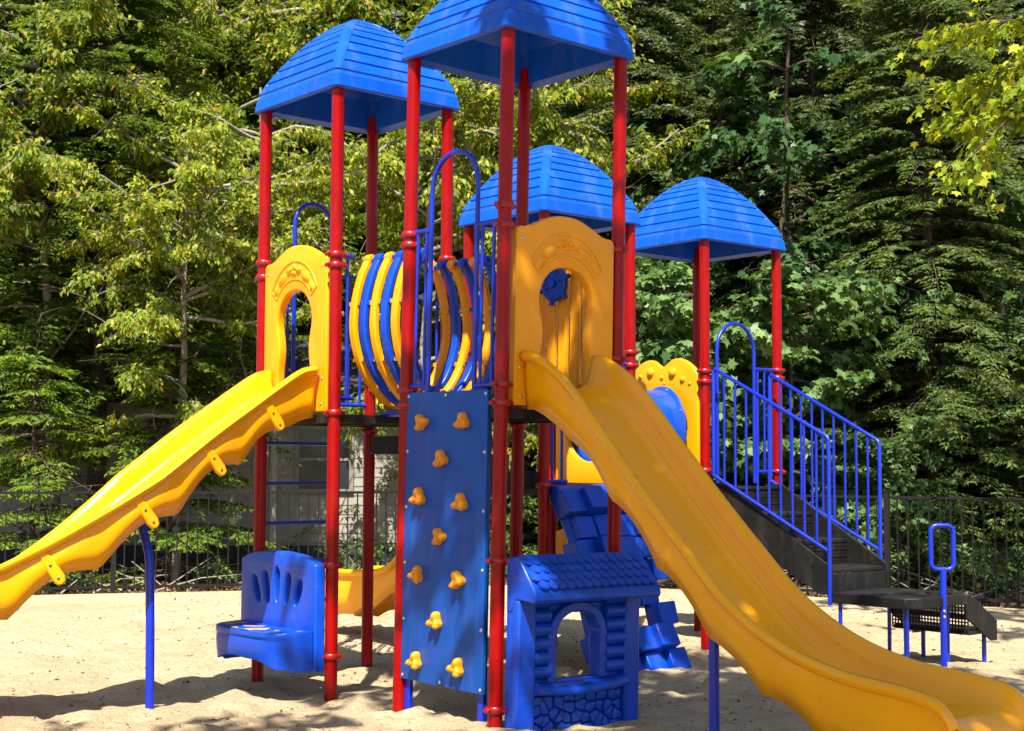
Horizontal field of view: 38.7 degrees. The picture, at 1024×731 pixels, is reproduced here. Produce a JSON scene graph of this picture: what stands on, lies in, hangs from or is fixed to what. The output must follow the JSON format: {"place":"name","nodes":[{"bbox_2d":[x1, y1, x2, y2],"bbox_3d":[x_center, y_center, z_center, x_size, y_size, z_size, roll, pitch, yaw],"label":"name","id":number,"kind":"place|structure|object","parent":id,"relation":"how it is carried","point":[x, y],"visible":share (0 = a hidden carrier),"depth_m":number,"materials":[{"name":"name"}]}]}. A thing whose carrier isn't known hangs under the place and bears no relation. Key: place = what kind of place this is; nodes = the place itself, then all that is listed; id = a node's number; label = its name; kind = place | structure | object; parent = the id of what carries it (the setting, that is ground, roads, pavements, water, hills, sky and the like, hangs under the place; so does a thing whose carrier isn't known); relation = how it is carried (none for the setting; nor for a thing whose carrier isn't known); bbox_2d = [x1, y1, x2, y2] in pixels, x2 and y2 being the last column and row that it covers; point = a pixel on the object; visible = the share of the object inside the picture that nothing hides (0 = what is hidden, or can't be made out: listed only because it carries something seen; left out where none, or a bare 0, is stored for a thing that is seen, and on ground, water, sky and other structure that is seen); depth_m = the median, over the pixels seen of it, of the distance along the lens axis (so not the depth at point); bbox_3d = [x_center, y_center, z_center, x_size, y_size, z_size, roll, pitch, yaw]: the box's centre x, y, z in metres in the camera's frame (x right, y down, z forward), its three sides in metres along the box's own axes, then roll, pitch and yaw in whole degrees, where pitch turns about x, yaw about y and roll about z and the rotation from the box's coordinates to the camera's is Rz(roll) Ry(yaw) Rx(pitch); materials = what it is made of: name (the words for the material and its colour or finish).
{"place":"outdoors","nodes":[
{"label":"outdoors","id":0,"kind":"place"},
{"bbox_2d":[0,585,1023,730],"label":"sand ground","id":1,"kind":"structure","parent":0,"point":[38,619],"depth_m":11.06,"materials":[{"name":"beige sand"}]},
{"bbox_2d":[1,597,1019,730],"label":"bark crumbs","id":2,"kind":"object","parent":1,"relation":"on","point":[640,704],"visible":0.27,"depth_m":11.25,"materials":[{"name":"brown plant"}]},
{"bbox_2d":[0,0,1023,730],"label":"play structure","id":3,"kind":"object","parent":1,"relation":"on","point":[616,444],"visible":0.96,"depth_m":9.67,"materials":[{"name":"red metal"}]},
{"bbox_2d":[885,0,1023,211],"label":"maple tree","id":4,"kind":"object","parent":1,"relation":"on","point":[996,115],"visible":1,"depth_m":15.94,"materials":[{"name":"green plant"}]},
{"bbox_2d":[33,549,1023,608],"bbox_3d":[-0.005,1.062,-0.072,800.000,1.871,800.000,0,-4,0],"label":"forest ground","id":5,"kind":"structure","parent":0,"point":[803,584],"depth_m":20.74,"materials":[{"name":"brown plant"}]},
{"bbox_2d":[0,260,36,325],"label":"background hemlock","id":6,"kind":"object","parent":5,"relation":"on","point":[17,291],"visible":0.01,"depth_m":31.26,"materials":[{"name":"green plant"}]},
{"bbox_2d":[0,0,92,330],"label":"background hemlock","id":7,"kind":"object","parent":5,"relation":"on","point":[21,264],"visible":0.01,"depth_m":32.13,"materials":[{"name":"green plant"}]},
{"bbox_2d":[49,569,99,593],"bbox_3d":[-5.902,2.827,19.406,0.990,1.011,1.096,1,-4,-15],"label":"shrub","id":8,"kind":"object","parent":5,"relation":"on","point":[85,580],"visible":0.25,"depth_m":19.29,"materials":[{"name":"green plant"}]},
{"bbox_2d":[0,184,152,591],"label":"hemlock sapling","id":9,"kind":"object","parent":5,"relation":"on","point":[28,482],"visible":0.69,"depth_m":20.02,"materials":[{"name":"green plant"}]},
{"bbox_2d":[0,0,156,513],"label":"hemlock tree","id":10,"kind":"object","parent":5,"relation":"on","point":[12,250],"visible":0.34,"depth_m":21.73,"materials":[{"name":"green plant"}]},
{"bbox_2d":[0,0,223,528],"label":"broadleaf tree","id":11,"kind":"object","parent":5,"relation":"on","point":[15,153],"visible":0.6,"depth_m":20.89,"materials":[{"name":"green plant"}]},
{"bbox_2d":[0,16,226,338],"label":"background hemlock","id":12,"kind":"object","parent":5,"relation":"on","point":[24,279],"depth_m":30.33,"materials":[{"name":"green plant"}]},
{"bbox_2d":[0,0,301,575],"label":"hemlock tree","id":13,"kind":"object","parent":5,"relation":"on","point":[122,50],"visible":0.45,"depth_m":21.93,"materials":[{"name":"green plant"}]},
{"bbox_2d":[71,105,294,591],"bbox_3d":[-4.897,0.106,21.093,3.734,7.105,3.530,2,-4,-25],"label":"hemlock sapling","id":14,"kind":"object","parent":5,"relation":"on","point":[211,477],"visible":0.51,"depth_m":20.66,"materials":[{"name":"green plant"}]},
{"bbox_2d":[0,88,366,584],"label":"broadleaf tree","id":15,"kind":"object","parent":5,"relation":"on","point":[209,239],"visible":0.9,"depth_m":20.12,"materials":[{"name":"green plant"}]},
{"bbox_2d":[51,0,344,340],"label":"hemlock tree","id":16,"kind":"object","parent":5,"relation":"on","point":[234,51],"visible":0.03,"depth_m":28.23,"materials":[{"name":"green plant"}]},
{"bbox_2d":[0,486,396,592],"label":"metal fence","id":17,"kind":"object","parent":5,"relation":"on","point":[279,492],"visible":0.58,"depth_m":18.32,"materials":[{"name":"brown metal"}]},
{"bbox_2d":[0,340,419,569],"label":"cottage","id":18,"kind":"structure","parent":5,"relation":"on","point":[311,460],"depth_m":23.32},
{"bbox_2d":[0,430,37,482],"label":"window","id":19,"kind":"structure","parent":18,"relation":"in","point":[22,432],"depth_m":23.19,"materials":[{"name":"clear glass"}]},
{"bbox_2d":[73,417,89,507],"bbox_3d":[-6.748,1.805,23.205,0.480,2.000,0.016,0,-4,-2],"label":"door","id":20,"kind":"structure","parent":18,"relation":"in","point":[75,503],"depth_m":23.20,"materials":[{"name":"brown wood"}]},
{"bbox_2d":[131,424,202,490],"bbox_3d":[-5.509,1.489,23.264,1.140,1.090,0.031,0,-4,-2],"label":"window","id":21,"kind":"structure","parent":18,"relation":"in","point":[142,425],"depth_m":23.27,"materials":[{"name":"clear glass"}]},
{"bbox_2d":[294,426,353,490],"bbox_3d":[-3.003,1.506,23.350,0.940,1.090,0.031,0,-4,-2],"label":"window","id":22,"kind":"structure","parent":18,"relation":"in","point":[312,459],"depth_m":23.35,"materials":[{"name":"grey glass"}]},
{"bbox_2d":[14,0,412,336],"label":"broadleaf tree","id":23,"kind":"object","parent":5,"relation":"on","point":[209,12],"visible":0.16,"depth_m":27.08,"materials":[{"name":"green plant"}]},
{"bbox_2d":[188,556,241,589],"bbox_3d":[-4.126,2.978,20.274,0.754,0.695,0.681,0,-4,0],"label":"shrub","id":24,"kind":"object","parent":5,"relation":"on","point":[213,568],"visible":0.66,"depth_m":20.22,"materials":[{"name":"green plant"}]},
{"bbox_2d":[77,70,398,550],"bbox_3d":[-4.216,-0.694,22.567,4.863,8.646,5.646,1,-4,-9],"label":"broadleaf tree","id":25,"kind":"object","parent":5,"relation":"on","point":[162,102],"visible":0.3,"depth_m":21.98,"materials":[{"name":"green plant"}]},
{"bbox_2d":[197,13,285,339],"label":"background hemlock","id":26,"kind":"object","parent":5,"relation":"on","point":[252,126],"depth_m":33.61,"materials":[{"name":"green plant"}]},
{"bbox_2d":[188,0,438,345],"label":"hemlock tree","id":27,"kind":"object","parent":5,"relation":"on","point":[310,148],"visible":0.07,"depth_m":28.62,"materials":[{"name":"green plant"}]},
{"bbox_2d":[176,0,456,366],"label":"broadleaf tree","id":28,"kind":"object","parent":5,"relation":"on","point":[348,10],"visible":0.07,"depth_m":27.38,"materials":[{"name":"green plant"}]},
{"bbox_2d":[316,528,394,569],"bbox_3d":[-2.267,2.938,21.314,1.114,1.137,1.233,-1,-4,15],"label":"shrub","id":29,"kind":"object","parent":5,"relation":"on","point":[350,553],"visible":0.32,"depth_m":21.32,"materials":[{"name":"green plant"}]},
{"bbox_2d":[285,1,434,337],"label":"background hemlock","id":30,"kind":"object","parent":5,"relation":"on","point":[392,19],"depth_m":30.97,"materials":[{"name":"green plant"}]},
{"bbox_2d":[377,0,479,300],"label":"background hemlock","id":31,"kind":"object","parent":5,"relation":"on","point":[413,9],"visible":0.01,"depth_m":33.49,"materials":[{"name":"green plant"}]},
{"bbox_2d":[293,0,569,568],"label":"hemlock tree","id":32,"kind":"object","parent":5,"relation":"on","point":[457,255],"visible":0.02,"depth_m":24.27,"materials":[{"name":"green plant"}]},
{"bbox_2d":[281,84,612,498],"bbox_3d":[-1.111,-0.525,22.681,5.445,8.337,4.689,1,-4,-7],"label":"broadleaf tree","id":33,"kind":"object","parent":5,"relation":"on","point":[390,163],"visible":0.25,"depth_m":22.32,"materials":[{"name":"green plant"}]},
{"bbox_2d":[431,334,562,579],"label":"hemlock sapling","id":34,"kind":"object","parent":5,"relation":"on","point":[530,517],"visible":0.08,"depth_m":22.75,"materials":[{"name":"green plant"}]},
{"bbox_2d":[419,78,589,540],"bbox_3d":[0.169,-3.006,32.300,7.781,16.458,7.854,4,-5,-44],"label":"background hemlock","id":35,"kind":"object","parent":5,"relation":"on","point":[552,112],"depth_m":31.26,"materials":[{"name":"green plant"}]},
{"bbox_2d":[316,0,708,570],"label":"broadleaf tree","id":36,"kind":"object","parent":5,"relation":"on","point":[544,126],"visible":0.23,"depth_m":22.41,"materials":[{"name":"green plant"}]},
{"bbox_2d":[421,0,634,550],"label":"hemlock tree","id":37,"kind":"object","parent":5,"relation":"on","point":[567,114],"depth_m":27.25,"materials":[{"name":"green plant"}]},
{"bbox_2d":[45,543,1023,604],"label":"fallen sticks","id":38,"kind":"object","parent":5,"relation":"on","point":[981,595],"visible":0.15,"depth_m":19.61,"materials":[{"name":"brown wood"}]},
{"bbox_2d":[553,3,651,117],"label":"background hemlock","id":39,"kind":"object","parent":5,"relation":"on","point":[631,114],"depth_m":32.83,"materials":[{"name":"green plant"}]},
{"bbox_2d":[482,0,754,525],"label":"hemlock tree","id":40,"kind":"object","parent":5,"relation":"on","point":[646,70],"visible":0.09,"depth_m":25.46,"materials":[{"name":"green plant"}]},
{"bbox_2d":[494,256,772,558],"bbox_3d":[1.913,0.635,21.622,4.279,5.897,4.239,2,-4,-22],"label":"maple tree","id":41,"kind":"object","parent":5,"relation":"on","point":[657,281],"visible":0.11,"depth_m":20.97,"materials":[{"name":"green plant"}]},
{"bbox_2d":[559,174,727,484],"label":"hemlock sapling","id":42,"kind":"object","parent":5,"relation":"on","point":[631,186],"depth_m":23.91,"materials":[{"name":"green plant"}]},
{"bbox_2d":[630,0,743,189],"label":"background hemlock","id":43,"kind":"object","parent":5,"relation":"on","point":[677,11],"visible":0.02,"depth_m":31.75,"materials":[{"name":"green plant"}]},
{"bbox_2d":[558,262,848,481],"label":"maple tree","id":44,"kind":"object","parent":5,"relation":"on","point":[666,312],"visible":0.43,"depth_m":20.06,"materials":[{"name":"green plant"}]},
{"bbox_2d":[642,0,806,484],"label":"hemlock tree","id":45,"kind":"object","parent":5,"relation":"on","point":[722,7],"visible":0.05,"depth_m":26.57,"materials":[{"name":"green plant"}]},
{"bbox_2d":[535,36,921,515],"bbox_3d":[3.199,-0.712,25.572,6.744,9.382,6.808,2,-4,-26],"label":"maple tree","id":46,"kind":"object","parent":5,"relation":"on","point":[719,270],"visible":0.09,"depth_m":24.74,"materials":[{"name":"green plant"}]},
{"bbox_2d":[692,0,823,292],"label":"background hemlock","id":47,"kind":"object","parent":5,"relation":"on","point":[754,13],"visible":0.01,"depth_m":33.16,"materials":[{"name":"green plant"}]},
{"bbox_2d":[710,197,821,577],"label":"hemlock sapling","id":48,"kind":"object","parent":5,"relation":"on","point":[750,482],"visible":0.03,"depth_m":23.16,"materials":[{"name":"green plant"}]},
{"bbox_2d":[686,258,903,588],"bbox_3d":[3.827,1.047,20.899,3.545,4.932,3.579,-1,-4,14],"label":"maple tree","id":49,"kind":"object","parent":5,"relation":"on","point":[826,392],"visible":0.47,"depth_m":20.55,"materials":[{"name":"green plant"}]},
{"bbox_2d":[670,0,941,571],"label":"maple tree","id":50,"kind":"object","parent":5,"relation":"on","point":[775,138],"visible":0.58,"depth_m":22.46,"materials":[{"name":"green plant"}]},
{"bbox_2d":[651,490,1023,606],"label":"metal fence","id":51,"kind":"object","parent":5,"relation":"on","point":[886,496],"visible":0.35,"depth_m":17.17,"materials":[{"name":"brown metal"}]},
{"bbox_2d":[668,0,1023,559],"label":"hemlock tree","id":52,"kind":"object","parent":5,"relation":"on","point":[807,23],"visible":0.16,"depth_m":24.56,"materials":[{"name":"green plant"}]},
{"bbox_2d":[795,174,924,544],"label":"hemlock sapling","id":53,"kind":"object","parent":5,"relation":"on","point":[828,426],"visible":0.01,"depth_m":24.20,"materials":[{"name":"green plant"}]},
{"bbox_2d":[712,88,1023,547],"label":"maple tree","id":54,"kind":"object","parent":5,"relation":"on","point":[1014,211],"visible":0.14,"depth_m":22.68,"materials":[{"name":"green plant"}]},
{"bbox_2d":[819,532,917,586],"bbox_3d":[4.627,2.785,19.053,1.370,1.264,1.238,4,-5,-43],"label":"shrub","id":55,"kind":"object","parent":5,"relation":"on","point":[902,554],"visible":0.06,"depth_m":18.90,"materials":[{"name":"green plant"}]},
{"bbox_2d":[781,0,973,488],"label":"background hemlock","id":56,"kind":"object","parent":5,"relation":"on","point":[844,85],"visible":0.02,"depth_m":31.08,"materials":[{"name":"green plant"}]},
{"bbox_2d":[817,412,965,587],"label":"maple tree","id":57,"kind":"object","parent":5,"relation":"on","point":[895,484],"visible":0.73,"depth_m":19.38,"materials":[{"name":"green plant"}]},
{"bbox_2d":[762,0,1023,589],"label":"hemlock tree","id":58,"kind":"object","parent":5,"relation":"on","point":[929,257],"visible":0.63,"depth_m":21.47,"materials":[{"name":"green plant"}]},
{"bbox_2d":[796,178,999,559],"bbox_3d":[7.267,0.160,25.925,4.191,7.613,3.990,2,-4,-18],"label":"hemlock sapling","id":59,"kind":"object","parent":5,"relation":"on","point":[952,487],"depth_m":25.11,"materials":[{"name":"green plant"}]},
{"bbox_2d":[782,252,1016,551],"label":"maple tree","id":60,"kind":"object","parent":5,"relation":"on","point":[932,463],"visible":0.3,"depth_m":21.45,"materials":[{"name":"green plant"}]},
{"bbox_2d":[882,521,975,588],"bbox_3d":[5.673,2.849,20.403,1.507,1.390,1.362,1,-4,-12],"label":"shrub","id":61,"kind":"object","parent":5,"relation":"on","point":[924,569],"visible":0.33,"depth_m":20.30,"materials":[{"name":"green plant"}]},
{"bbox_2d":[849,203,1023,585],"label":"hemlock sapling","id":62,"kind":"object","parent":5,"relation":"on","point":[985,492],"visible":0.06,"depth_m":21.91,"materials":[{"name":"green plant"}]},
{"bbox_2d":[874,0,1003,460],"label":"background hemlock","id":63,"kind":"object","parent":5,"relation":"on","point":[944,20],"depth_m":32.65,"materials":[{"name":"green plant"}]},
{"bbox_2d":[890,0,1023,585],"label":"hemlock tree","id":64,"kind":"object","parent":5,"relation":"on","point":[1014,6],"visible":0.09,"depth_m":23.19,"materials":[{"name":"green plant"}]},
{"bbox_2d":[911,230,1023,587],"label":"hemlock sapling","id":65,"kind":"object","parent":5,"relation":"on","point":[988,510],"visible":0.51,"depth_m":21.11,"materials":[{"name":"green plant"}]},
{"bbox_2d":[926,541,1023,606],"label":"shrub","id":66,"kind":"object","parent":5,"relation":"on","point":[989,568],"visible":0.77,"depth_m":18.48,"materials":[{"name":"green plant"}]},
{"bbox_2d":[941,5,1022,487],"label":"background hemlock","id":67,"kind":"object","parent":5,"relation":"on","point":[988,100],"depth_m":31.29,"materials":[{"name":"green plant"}]}
]}

